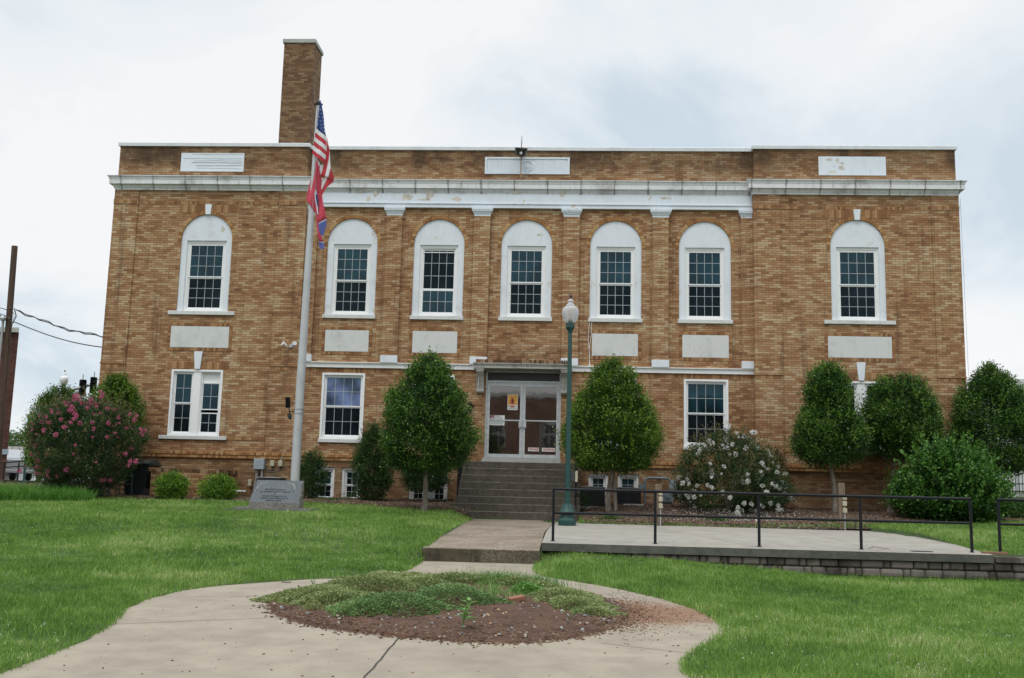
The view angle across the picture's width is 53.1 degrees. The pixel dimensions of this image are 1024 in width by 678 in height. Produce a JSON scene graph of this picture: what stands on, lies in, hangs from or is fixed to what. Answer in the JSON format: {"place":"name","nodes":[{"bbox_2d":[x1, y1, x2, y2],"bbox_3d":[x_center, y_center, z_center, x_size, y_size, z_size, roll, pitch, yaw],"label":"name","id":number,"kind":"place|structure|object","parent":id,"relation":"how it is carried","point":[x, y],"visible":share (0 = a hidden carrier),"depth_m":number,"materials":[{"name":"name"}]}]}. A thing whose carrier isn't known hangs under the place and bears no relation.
{"place":"outdoors","nodes":[
{"label":"outdoors","id":0,"kind":"place"},
{"bbox_2d":[5,480,78,484],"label":"road","id":1,"kind":"structure","parent":0,"point":[28,482],"depth_m":56.64,"materials":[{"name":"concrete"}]},
{"bbox_2d":[5,449,36,480],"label":"pickup truck","id":2,"kind":"object","parent":1,"relation":"on","point":[13,455],"visible":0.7,"depth_m":61.38,"materials":[{"name":"silver metal"}]},
{"bbox_2d":[0,481,97,502],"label":"tall grass","id":3,"kind":"structure","parent":0,"point":[33,492],"depth_m":24.61,"materials":[{"name":"green plant"}]},
{"bbox_2d":[78,374,86,395],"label":"traffic light","id":4,"kind":"object","parent":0,"point":[81,383],"visible":0.75,"depth_m":56.10,"materials":[{"name":"black paint"}]},
{"bbox_2d":[71,372,97,395],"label":"traffic light","id":5,"kind":"object","parent":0,"point":[93,380],"visible":0.75,"depth_m":56.09,"materials":[{"name":"black paint"}]},
{"bbox_2d":[422,519,578,563],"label":"entrance path","id":6,"kind":"structure","parent":0,"point":[501,540],"depth_m":18.57,"materials":[{"name":"concrete"}]},
{"bbox_2d":[0,481,1023,677],"bbox_3d":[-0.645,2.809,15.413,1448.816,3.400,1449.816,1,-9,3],"label":"lawn","id":7,"kind":"structure","parent":0,"point":[901,532],"depth_m":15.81,"materials":[{"name":"plant"}]},
{"bbox_2d":[0,245,17,472],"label":"utility pole","id":8,"kind":"object","parent":7,"relation":"on","point":[7,335],"visible":1,"depth_m":39.03,"materials":[{"name":"brown wood"}]},
{"bbox_2d":[0,327,18,482],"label":"brick building","id":9,"kind":"structure","parent":7,"relation":"on","point":[13,358],"depth_m":53.37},
{"bbox_2d":[5,446,38,480],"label":"gabled shed","id":10,"kind":"structure","parent":7,"relation":"on","point":[20,477],"depth_m":76.11,"materials":[{"name":"beige paint"}]},
{"bbox_2d":[1,461,45,483],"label":"pipe railing","id":11,"kind":"object","parent":7,"relation":"on","point":[4,467],"visible":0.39,"depth_m":42.48,"materials":[{"name":"grey metal"}]},
{"bbox_2d":[0,480,48,488],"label":"ornamental grass","id":12,"kind":"structure","parent":7,"relation":"on","point":[12,482],"depth_m":27.39,"materials":[{"name":"green plant"}]},
{"bbox_2d":[8,424,44,480],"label":"broadleaf tree","id":13,"kind":"object","parent":7,"relation":"on","point":[13,441],"visible":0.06,"depth_m":90.33,"materials":[{"name":"green plant"}]},
{"bbox_2d":[22,406,30,483],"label":"street lamp","id":14,"kind":"object","parent":7,"relation":"on","point":[24,471],"visible":0.23,"depth_m":50.59,"materials":[{"name":"white metal"}]},
{"bbox_2d":[15,383,90,484],"bbox_3d":[-14.563,3.134,32.844,2.329,3.636,2.434,1,-9,3],"label":"holly tree","id":15,"kind":"object","parent":7,"relation":"on","point":[28,458],"visible":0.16,"depth_m":32.54,"materials":[{"name":"green plant"}]},
{"bbox_2d":[60,370,68,385],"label":"street lamp","id":16,"kind":"object","parent":7,"relation":"on","point":[64,379],"visible":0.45,"depth_m":42.82,"materials":[{"name":"white glass"}]},
{"bbox_2d":[122,460,161,495],"bbox_3d":[-10.257,3.865,28.404,0.866,1.068,0.800,1,-9,3],"label":"wheelie bin","id":17,"kind":"object","parent":7,"relation":"on","point":[141,479],"visible":0.5,"depth_m":28.08,"materials":[{"name":"black plastic"}]},
{"bbox_2d":[149,468,237,496],"bbox_3d":[-8.901,4.173,28.687,1.950,1.055,1.700,1,-9,3],"label":"brick enclosure","id":18,"kind":"object","parent":7,"relation":"on","point":[197,475],"visible":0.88,"depth_m":27.94,"materials":[{"name":"brown brick"}]},
{"bbox_2d":[233,480,316,510],"bbox_3d":[-5.542,3.740,24.106,1.834,0.830,0.583,1,-9,3],"label":"granite memorial","id":19,"kind":"object","parent":7,"relation":"on","point":[277,495],"visible":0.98,"depth_m":24.01,"materials":[{"name":"grey stone"}]},
{"bbox_2d":[290,100,322,480],"bbox_3d":[-5.293,-1.055,26.383,0.310,10.680,0.255,1,-9,3],"label":"flagpole","id":20,"kind":"object","parent":7,"relation":"on","point":[298,425],"visible":0.93,"depth_m":26.12,"materials":[{"name":"metal"}]},
{"bbox_2d":[285,397,293,418],"bbox_3d":[-5.636,1.755,25.983,0.236,0.575,0.175,1,-9,3],"label":"solar light","id":21,"kind":"object","parent":20,"relation":"attached to","point":[287,404],"visible":1,"depth_m":25.97,"materials":[{"name":"black paint"}]},
{"bbox_2d":[306,160,325,248],"bbox_3d":[-5.096,-3.505,26.704,0.569,2.379,0.144,1,-9,3],"label":"state flag","id":22,"kind":"object","parent":20,"relation":"attached to","point":[314,200],"visible":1,"depth_m":26.70,"materials":[{"name":"red fabric"}]},
{"bbox_2d":[312,100,333,193],"bbox_3d":[-4.930,-5.016,26.863,0.577,2.520,0.240,1,-9,3],"label":"national flag","id":23,"kind":"object","parent":20,"relation":"attached to","point":[321,151],"visible":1,"depth_m":26.82,"materials":[{"name":"multicoloured fabric"}]},
{"bbox_2d":[0,561,721,677],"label":"plaza walk","id":24,"kind":"structure","parent":7,"relation":"on","point":[124,647],"depth_m":9.54,"materials":[{"name":"beige concrete"}]},
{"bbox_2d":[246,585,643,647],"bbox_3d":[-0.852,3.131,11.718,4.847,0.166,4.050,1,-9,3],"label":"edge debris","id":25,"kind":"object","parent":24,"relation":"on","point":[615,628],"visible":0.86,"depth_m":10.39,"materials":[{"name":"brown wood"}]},
{"bbox_2d":[268,580,626,642],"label":"planting bed soil","id":26,"kind":"structure","parent":24,"relation":"on","point":[543,609],"depth_m":11.01,"materials":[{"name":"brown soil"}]},
{"bbox_2d":[249,574,453,609],"bbox_3d":[-1.939,3.135,12.946,1.883,0.286,2.874,-3,-10,27],"label":"juniper mat","id":27,"kind":"object","parent":26,"relation":"on","point":[334,589],"visible":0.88,"depth_m":12.59,"materials":[{"name":"green plant"}]},
{"bbox_2d":[321,582,514,617],"bbox_3d":[-1.082,2.993,11.839,2.304,0.304,1.341,8,-11,-39],"label":"juniper mat","id":28,"kind":"object","parent":26,"relation":"on","point":[376,601],"visible":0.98,"depth_m":11.60,"materials":[{"name":"green plant"}]},
{"bbox_2d":[271,579,624,641],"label":"bed wood chips","id":29,"kind":"object","parent":26,"relation":"on","point":[433,626],"visible":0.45,"depth_m":10.80,"materials":[{"name":"brown wood"}]},
{"bbox_2d":[355,569,567,587],"bbox_3d":[-0.865,3.326,14.265,3.353,0.204,1.207,1,-9,3],"label":"juniper mat","id":30,"kind":"object","parent":26,"relation":"on","point":[447,576],"visible":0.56,"depth_m":14.19,"materials":[{"name":"green plant"}]},
{"bbox_2d":[455,597,476,629],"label":"broad leaf weed","id":31,"kind":"object","parent":26,"relation":"on","point":[464,616],"visible":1,"depth_m":10.50,"materials":[{"name":"green plant"}]},
{"bbox_2d":[474,578,519,597],"bbox_3d":[-0.305,3.095,12.764,0.676,0.238,0.701,-2,-9,24],"label":"grass tuft","id":32,"kind":"object","parent":26,"relation":"on","point":[494,589],"visible":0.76,"depth_m":12.80,"materials":[{"name":"green plant"}]},
{"bbox_2d":[450,567,546,584],"bbox_3d":[-0.186,3.327,14.407,1.507,0.265,1.372,3,-9,-12],"label":"grass tuft","id":33,"kind":"object","parent":26,"relation":"on","point":[493,574],"visible":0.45,"depth_m":14.36,"materials":[{"name":"green plant"}]},
{"bbox_2d":[507,595,524,600],"bbox_3d":[0.052,3.138,12.381,0.200,0.060,0.090,-4,0,-26],"label":"loose brick","id":34,"kind":"object","parent":26,"relation":"on","point":[517,598],"visible":0.83,"depth_m":12.35,"materials":[{"name":"orange brick"}]},
{"bbox_2d":[506,581,546,594],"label":"leafy weed","id":35,"kind":"object","parent":26,"relation":"on","point":[523,586],"visible":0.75,"depth_m":13.16,"materials":[{"name":"green plant"}]},
{"bbox_2d":[506,571,587,587],"bbox_3d":[0.381,3.347,14.286,1.210,0.242,1.471,7,-10,-34],"label":"grass tuft","id":36,"kind":"object","parent":26,"relation":"on","point":[550,579],"visible":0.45,"depth_m":14.28,"materials":[{"name":"green plant"}]},
{"bbox_2d":[521,586,628,617],"bbox_3d":[0.741,3.189,12.607,1.092,0.227,2.111,3,-9,-8],"label":"juniper mat","id":37,"kind":"object","parent":26,"relation":"on","point":[594,602],"visible":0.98,"depth_m":12.37,"materials":[{"name":"green plant"}]},
{"bbox_2d":[609,591,710,649],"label":"spilled soil","id":38,"kind":"structure","parent":24,"relation":"on","point":[637,614],"depth_m":11.92,"materials":[{"name":"brown soil"}]},
{"bbox_2d":[0,498,1023,677],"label":"clover flowers","id":39,"kind":"object","parent":7,"relation":"on","point":[590,551],"visible":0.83,"depth_m":15.28,"materials":[{"name":"white plant"}]},
{"bbox_2d":[451,461,579,520],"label":"front steps","id":40,"kind":"structure","parent":7,"relation":"on","point":[511,490],"depth_m":27.68,"materials":[{"name":"concrete"}]},
{"bbox_2d":[457,455,466,495],"bbox_3d":[-1.370,3.397,28.424,0.056,1.872,2.136,1,-9,3],"label":"handrail","id":41,"kind":"object","parent":40,"relation":"on","point":[459,475],"visible":0.33,"depth_m":27.35,"materials":[{"name":"black metal"}]},
{"bbox_2d":[90,39,968,510],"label":"brick hall","id":42,"kind":"structure","parent":7,"relation":"on","point":[704,287],"depth_m":30.09,"materials":[{"name":"brown brick"}]},
{"bbox_2d":[15,322,101,347],"bbox_3d":[-15.463,-0.142,36.649,8.762,1.637,0.036,-5,-10,35],"label":"service wire","id":43,"kind":"object","parent":42,"relation":"attached to","point":[59,338],"visible":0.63,"depth_m":37.31,"materials":[{"name":"metal"}]},
{"bbox_2d":[16,309,102,337],"bbox_3d":[-15.453,-0.519,36.704,8.765,1.840,0.040,-5,-10,35],"label":"service wire","id":44,"kind":"object","parent":42,"relation":"attached to","point":[66,329],"visible":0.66,"depth_m":37.36,"materials":[{"name":"metal"}]},
{"bbox_2d":[158,369,226,439],"bbox_3d":[-9.254,1.918,30.011,2.000,2.046,0.240,1,-9,3],"label":"window","id":45,"kind":"structure","parent":42,"relation":"in","point":[192,391],"depth_m":30.04,"materials":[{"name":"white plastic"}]},
{"bbox_2d":[168,204,235,315],"bbox_3d":[-9.149,-2.369,30.661,2.000,3.375,0.230,1,-9,3],"label":"arched window","id":46,"kind":"structure","parent":42,"relation":"in","point":[205,249],"depth_m":30.68,"materials":[{"name":"white paint"}]},
{"bbox_2d":[253,458,265,489],"bbox_3d":[-7.268,3.990,29.412,0.300,1.110,0.162,1,-9,3],"label":"electrical box","id":47,"kind":"object","parent":42,"relation":"attached to","point":[259,464],"visible":0.76,"depth_m":29.40,"materials":[{"name":"grey paint"}]},
{"bbox_2d":[265,451,304,472],"bbox_3d":[-6.497,3.551,29.539,1.206,0.637,0.210,3,-9,-11],"label":"electrical box","id":48,"kind":"object","parent":42,"relation":"attached to","point":[280,464],"visible":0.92,"depth_m":29.44,"materials":[{"name":"beige plastic"}]},
{"bbox_2d":[318,467,334,496],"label":"window","id":49,"kind":"structure","parent":42,"relation":"in","point":[330,492],"depth_m":29.78,"materials":[{"name":"white plastic"}]},
{"bbox_2d":[318,373,364,442],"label":"window","id":50,"kind":"structure","parent":42,"relation":"in","point":[342,394],"depth_m":30.05,"materials":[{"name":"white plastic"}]},
{"bbox_2d":[341,468,359,497],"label":"window","id":51,"kind":"structure","parent":42,"relation":"in","point":[347,485],"depth_m":29.75,"materials":[{"name":"white plastic"}]},
{"bbox_2d":[322,215,380,318],"bbox_3d":[-4.786,-2.155,30.637,1.720,3.154,0.230,1,-9,3],"label":"arched window","id":52,"kind":"structure","parent":42,"relation":"in","point":[352,247],"depth_m":30.66,"materials":[{"name":"white paint"}]},
{"bbox_2d":[409,470,447,499],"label":"window","id":53,"kind":"structure","parent":42,"relation":"in","point":[440,494],"depth_m":29.59,"materials":[{"name":"white plastic"}]},
{"bbox_2d":[410,216,467,319],"bbox_3d":[-2.181,-2.114,30.484,1.720,3.154,0.230,1,-9,3],"label":"arched window","id":54,"kind":"structure","parent":42,"relation":"in","point":[437,292],"depth_m":30.53,"materials":[{"name":"white paint"}]},
{"bbox_2d":[489,415,504,424],"bbox_3d":[-0.434,2.354,29.730,0.438,0.288,0.006,1,-9,3],"label":"notice sign","id":55,"kind":"object","parent":42,"relation":"attached to","point":[501,417],"visible":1,"depth_m":29.73,"materials":[{"name":"white paper"}]},
{"bbox_2d":[507,394,517,409],"bbox_3d":[0.017,1.837,29.783,0.297,0.448,0.006,1,-9,3],"label":"event poster","id":56,"kind":"object","parent":42,"relation":"attached to","point":[512,403],"visible":1,"depth_m":29.78,"materials":[{"name":"yellow paper"}]},
{"bbox_2d":[514,137,527,177],"bbox_3d":[0.276,-5.452,30.585,0.390,1.330,0.420,1,-9,3],"label":"floodlight","id":57,"kind":"object","parent":42,"relation":"attached to","point":[521,152],"visible":1,"depth_m":30.54,"materials":[{"name":"metal"}]},
{"bbox_2d":[498,217,555,321],"bbox_3d":[0.424,-2.074,30.332,1.720,3.154,0.230,1,-9,3],"label":"arched window","id":58,"kind":"structure","parent":42,"relation":"in","point":[526,257],"depth_m":30.36,"materials":[{"name":"white paint"}]},
{"bbox_2d":[539,422,541,454],"bbox_3d":[0.827,2.863,29.582,0.085,0.942,0.009,1,-9,3],"label":"dark upright","id":59,"kind":"object","parent":42,"relation":"attached to","point":[540,438],"visible":1,"depth_m":29.58,"materials":[{"name":"black metal"}]},
{"bbox_2d":[528,448,554,451],"bbox_3d":[0.851,3.186,29.532,0.778,0.103,0.006,1,-9,3],"label":"letter strip sign","id":60,"kind":"object","parent":42,"relation":"attached to","point":[544,449],"visible":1,"depth_m":29.53,"materials":[{"name":"white paper"}]},
{"bbox_2d":[588,474,607,493],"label":"window","id":61,"kind":"structure","parent":42,"relation":"in","point":[593,480],"depth_m":29.35,"materials":[{"name":"white plastic"}]},
{"bbox_2d":[587,217,644,322],"bbox_3d":[3.049,-2.033,30.178,1.720,3.154,0.230,1,-9,3],"label":"arched window","id":62,"kind":"structure","parent":42,"relation":"in","point":[615,247],"depth_m":30.21,"materials":[{"name":"white paint"}]},
{"bbox_2d":[618,474,638,487],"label":"window","id":63,"kind":"structure","parent":42,"relation":"in","point":[622,482],"depth_m":29.30,"materials":[{"name":"white plastic"}]},
{"bbox_2d":[638,477,672,503],"bbox_3d":[4.000,4.327,28.785,0.962,0.900,0.630,1,-9,3],"label":"gas meter","id":64,"kind":"object","parent":42,"relation":"attached to","point":[667,498],"visible":0.86,"depth_m":28.61,"materials":[{"name":"grey paint"}]},
{"bbox_2d":[675,218,734,323],"bbox_3d":[5.645,-1.993,30.027,1.720,3.154,0.230,1,-9,3],"label":"arched window","id":65,"kind":"structure","parent":42,"relation":"in","point":[704,248],"depth_m":30.06,"materials":[{"name":"white paint"}]},
{"bbox_2d":[683,379,729,450],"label":"window","id":66,"kind":"structure","parent":42,"relation":"in","point":[705,400],"depth_m":29.45,"materials":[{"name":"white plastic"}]},
{"bbox_2d":[824,209,895,324],"bbox_3d":[9.956,-2.073,29.543,2.000,3.375,0.230,1,-9,3],"label":"arched window","id":67,"kind":"structure","parent":42,"relation":"in","point":[857,249],"depth_m":29.55,"materials":[{"name":"white paint"}]},
{"bbox_2d":[840,381,885,453],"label":"window","id":68,"kind":"structure","parent":42,"relation":"in","point":[859,385],"depth_m":28.97,"materials":[{"name":"white plastic"}]},
{"bbox_2d":[94,493,1023,524],"bbox_3d":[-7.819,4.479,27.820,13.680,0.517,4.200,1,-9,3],"label":"mulch","id":69,"kind":"object","parent":7,"relation":"on","point":[429,507],"visible":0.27,"depth_m":27.18,"materials":[{"name":"brown wood"}]},
{"bbox_2d":[17,386,152,497],"bbox_3d":[-11.200,2.727,27.117,3.272,3.103,3.469,1,-9,3],"label":"crape myrtle","id":70,"kind":"object","parent":69,"relation":"on","point":[102,464],"visible":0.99,"depth_m":26.57,"materials":[{"name":"green plant"}]},
{"bbox_2d":[82,370,151,493],"bbox_3d":[-11.373,2.708,29.171,2.056,3.718,2.061,1,-9,3],"label":"holly tree","id":71,"kind":"object","parent":69,"relation":"on","point":[117,384],"visible":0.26,"depth_m":29.16,"materials":[{"name":"green plant"}]},
{"bbox_2d":[150,465,193,499],"bbox_3d":[-9.038,3.844,27.330,1.066,1.011,1.192,1,-9,3],"label":"shrub","id":72,"kind":"object","parent":69,"relation":"on","point":[175,486],"visible":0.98,"depth_m":27.14,"materials":[{"name":"green plant"}]},
{"bbox_2d":[193,473,242,500],"bbox_3d":[-7.810,3.965,27.316,1.232,0.867,1.236,1,-9,3],"label":"shrub","id":73,"kind":"object","parent":69,"relation":"on","point":[221,487],"visible":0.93,"depth_m":27.14,"materials":[{"name":"green plant"}]},
{"bbox_2d":[257,477,286,479],"bbox_3d":[-6.693,4.216,28.505,0.700,0.762,0.680,1,-9,3],"label":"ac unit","id":74,"kind":"object","parent":69,"relation":"on","point":[270,478],"visible":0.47,"depth_m":28.25,"materials":[{"name":"grey metal"}]},
{"bbox_2d":[289,446,332,498],"bbox_3d":[-5.597,3.734,28.502,1.206,1.630,1.156,1,-9,3],"label":"nandina","id":75,"kind":"object","parent":69,"relation":"on","point":[309,470],"visible":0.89,"depth_m":28.37,"materials":[{"name":"green plant"}]},
{"bbox_2d":[345,418,397,500],"bbox_3d":[-3.788,3.350,28.268,1.483,2.418,1.450,1,-9,3],"label":"nandina","id":76,"kind":"object","parent":69,"relation":"on","point":[379,476],"visible":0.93,"depth_m":28.02,"materials":[{"name":"green plant"}]},
{"bbox_2d":[398,455,456,492],"bbox_3d":[-2.416,3.744,28.783,1.721,1.162,1.652,1,-9,3],"label":"nandina","id":77,"kind":"object","parent":69,"relation":"on","point":[436,485],"visible":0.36,"depth_m":28.55,"materials":[{"name":"green plant"}]},
{"bbox_2d":[375,346,485,510],"bbox_3d":[-2.055,2.295,25.937,2.980,4.309,2.808,1,-9,3],"label":"holly tree","id":78,"kind":"object","parent":69,"relation":"on","point":[436,440],"visible":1,"depth_m":25.41,"materials":[{"name":"green plant"}]},
{"bbox_2d":[549,354,670,510],"bbox_3d":[2.548,2.489,26.802,2.944,4.289,3.074,6,-9,-26],"label":"holly tree","id":79,"kind":"object","parent":69,"relation":"on","point":[635,450],"visible":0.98,"depth_m":26.28,"materials":[{"name":"green plant"}]},
{"bbox_2d":[667,419,801,515],"bbox_3d":[5.750,3.327,27.000,3.378,2.650,3.444,1,-9,3],"label":"crape myrtle","id":80,"kind":"object","parent":69,"relation":"on","point":[753,462],"visible":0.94,"depth_m":26.35,"materials":[{"name":"green plant"}]},
{"bbox_2d":[784,356,878,511],"bbox_3d":[8.369,2.556,27.082,2.314,4.303,2.285,9,-11,-40],"label":"holly tree","id":81,"kind":"object","parent":69,"relation":"on","point":[825,401],"visible":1,"depth_m":26.77,"materials":[{"name":"green plant"}]},
{"bbox_2d":[542,523,993,562],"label":"patio slab","id":82,"kind":"structure","parent":7,"relation":"on","point":[735,541],"depth_m":18.82,"materials":[{"name":"concrete"}]},
{"bbox_2d":[558,294,578,525],"bbox_3d":[1.317,1.579,23.543,0.426,5.339,0.408,1,-9,3],"label":"street lamp","id":83,"kind":"object","parent":82,"relation":"on","point":[570,312],"visible":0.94,"depth_m":23.45,"materials":[{"name":"green metal"}]},
{"bbox_2d":[551,488,974,552],"bbox_3d":[4.386,3.207,18.160,7.395,0.966,0.090,1,-9,3],"label":"pipe railing","id":84,"kind":"object","parent":82,"relation":"on","point":[655,515],"visible":0.9,"depth_m":18.17,"materials":[{"name":"black metal"}]},
{"bbox_2d":[981,551,1007,554],"bbox_3d":[8.344,3.706,17.735,0.400,0.050,0.150,1,-9,3],"label":"loose timber","id":85,"kind":"object","parent":82,"relation":"on","point":[998,553],"visible":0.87,"depth_m":17.66,"materials":[{"name":"brown wood"}]},
{"bbox_2d":[581,503,1023,528],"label":"mulch","id":86,"kind":"object","parent":7,"relation":"on","point":[631,522],"visible":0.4,"depth_m":25.37,"materials":[{"name":"brown wood"}]},
{"bbox_2d":[577,492,594,511],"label":"ground weed","id":87,"kind":"object","parent":86,"relation":"on","point":[585,501],"visible":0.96,"depth_m":27.39,"materials":[{"name":"green plant"}]},
{"bbox_2d":[580,486,605,508],"bbox_3d":[2.196,4.401,28.434,0.820,0.622,0.680,1,-9,3],"label":"ac unit","id":88,"kind":"object","parent":86,"relation":"on","point":[598,500],"visible":0.59,"depth_m":28.13,"materials":[{"name":"grey metal"}]},
{"bbox_2d":[584,515,627,519],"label":"ground weed","id":89,"kind":"object","parent":86,"relation":"on","point":[608,517],"visible":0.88,"depth_m":24.51,"materials":[{"name":"green plant"}]},
{"bbox_2d":[612,487,641,504],"bbox_3d":[3.174,4.416,28.377,0.820,0.622,0.680,1,-9,3],"label":"ac unit","id":90,"kind":"object","parent":86,"relation":"on","point":[628,497],"visible":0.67,"depth_m":28.07,"materials":[{"name":"grey metal"}]},
{"bbox_2d":[655,484,662,525],"bbox_3d":[3.421,3.901,23.898,0.160,1.020,0.210,1,-9,3],"label":"outlet post","id":91,"kind":"object","parent":86,"relation":"on","point":[659,500],"visible":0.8,"depth_m":23.85,"materials":[{"name":"brown wood"}]},
{"bbox_2d":[697,515,733,521],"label":"ground weed","id":92,"kind":"object","parent":86,"relation":"on","point":[718,519],"visible":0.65,"depth_m":24.73,"materials":[{"name":"green plant"}]},
{"bbox_2d":[637,507,823,520],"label":"fallen petals","id":93,"kind":"object","parent":86,"relation":"on","point":[727,512],"visible":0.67,"depth_m":26.03,"materials":[{"name":"white plant"}]},
{"bbox_2d":[751,445,793,508],"bbox_3d":[7.074,3.797,27.922,1.270,1.861,1.362,1,-9,3],"label":"nandina","id":94,"kind":"object","parent":86,"relation":"on","point":[782,464],"visible":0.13,"depth_m":27.75,"materials":[{"name":"green plant"}]},
{"bbox_2d":[838,483,846,529],"bbox_3d":[7.676,3.925,23.807,0.155,1.150,0.200,1,-9,3],"label":"outlet post","id":95,"kind":"object","parent":86,"relation":"on","point":[842,504],"visible":0.74,"depth_m":23.78,"materials":[{"name":"brown wood"}]},
{"bbox_2d":[854,369,952,512],"bbox_3d":[10.412,2.798,27.394,2.676,4.012,2.719,1,-9,3],"label":"holly tree","id":96,"kind":"object","parent":86,"relation":"on","point":[916,409],"visible":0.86,"depth_m":27.04,"materials":[{"name":"green plant"}]},
{"bbox_2d":[878,429,1015,522],"bbox_3d":[10.911,3.448,25.696,3.366,2.382,3.196,1,-9,3],"label":"broadleaf shrub","id":97,"kind":"object","parent":86,"relation":"on","point":[946,468],"visible":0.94,"depth_m":24.99,"materials":[{"name":"green plant"}]},
{"bbox_2d":[943,359,1023,478],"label":"holly tree","id":98,"kind":"object","parent":86,"relation":"on","point":[1003,419],"visible":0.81,"depth_m":27.72,"materials":[{"name":"green plant"}]},
{"bbox_2d":[1002,494,1023,518],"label":"shrub","id":99,"kind":"object","parent":86,"relation":"on","point":[1016,510],"visible":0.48,"depth_m":26.28,"materials":[{"name":"green plant"}]},
{"bbox_2d":[618,553,1023,581],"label":"retaining wall","id":100,"kind":"structure","parent":7,"relation":"on","point":[1003,567],"depth_m":17.52,"materials":[{"name":"grey stone"}]},
{"bbox_2d":[974,379,1023,490],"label":"metal awning building","id":101,"kind":"structure","parent":7,"relation":"on","point":[1020,477],"depth_m":54.40,"materials":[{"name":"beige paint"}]},
{"bbox_2d":[996,498,1023,551],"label":"pipe railing","id":102,"kind":"object","parent":7,"relation":"on","point":[999,523],"visible":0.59,"depth_m":17.91,"materials":[{"name":"black metal"}]},
{"bbox_2d":[0,0,1023,479],"label":"sky","id":103,"kind":"structure","parent":0,"point":[79,79],"materials":[{"name":"white"}]},
{"bbox_3d":[18.056,5.834,36.190,6.000,0.700,0.200,1,-9,3],"label":"low kerb wall","id":104,"kind":"object","parent":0,"visible":0},
{"bbox_2d":[997,466,1023,493],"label":"picket fence","id":105,"kind":"object","parent":104,"relation":"on","point":[1022,483],"visible":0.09,"depth_m":36.29,"materials":[{"name":"white paint"}]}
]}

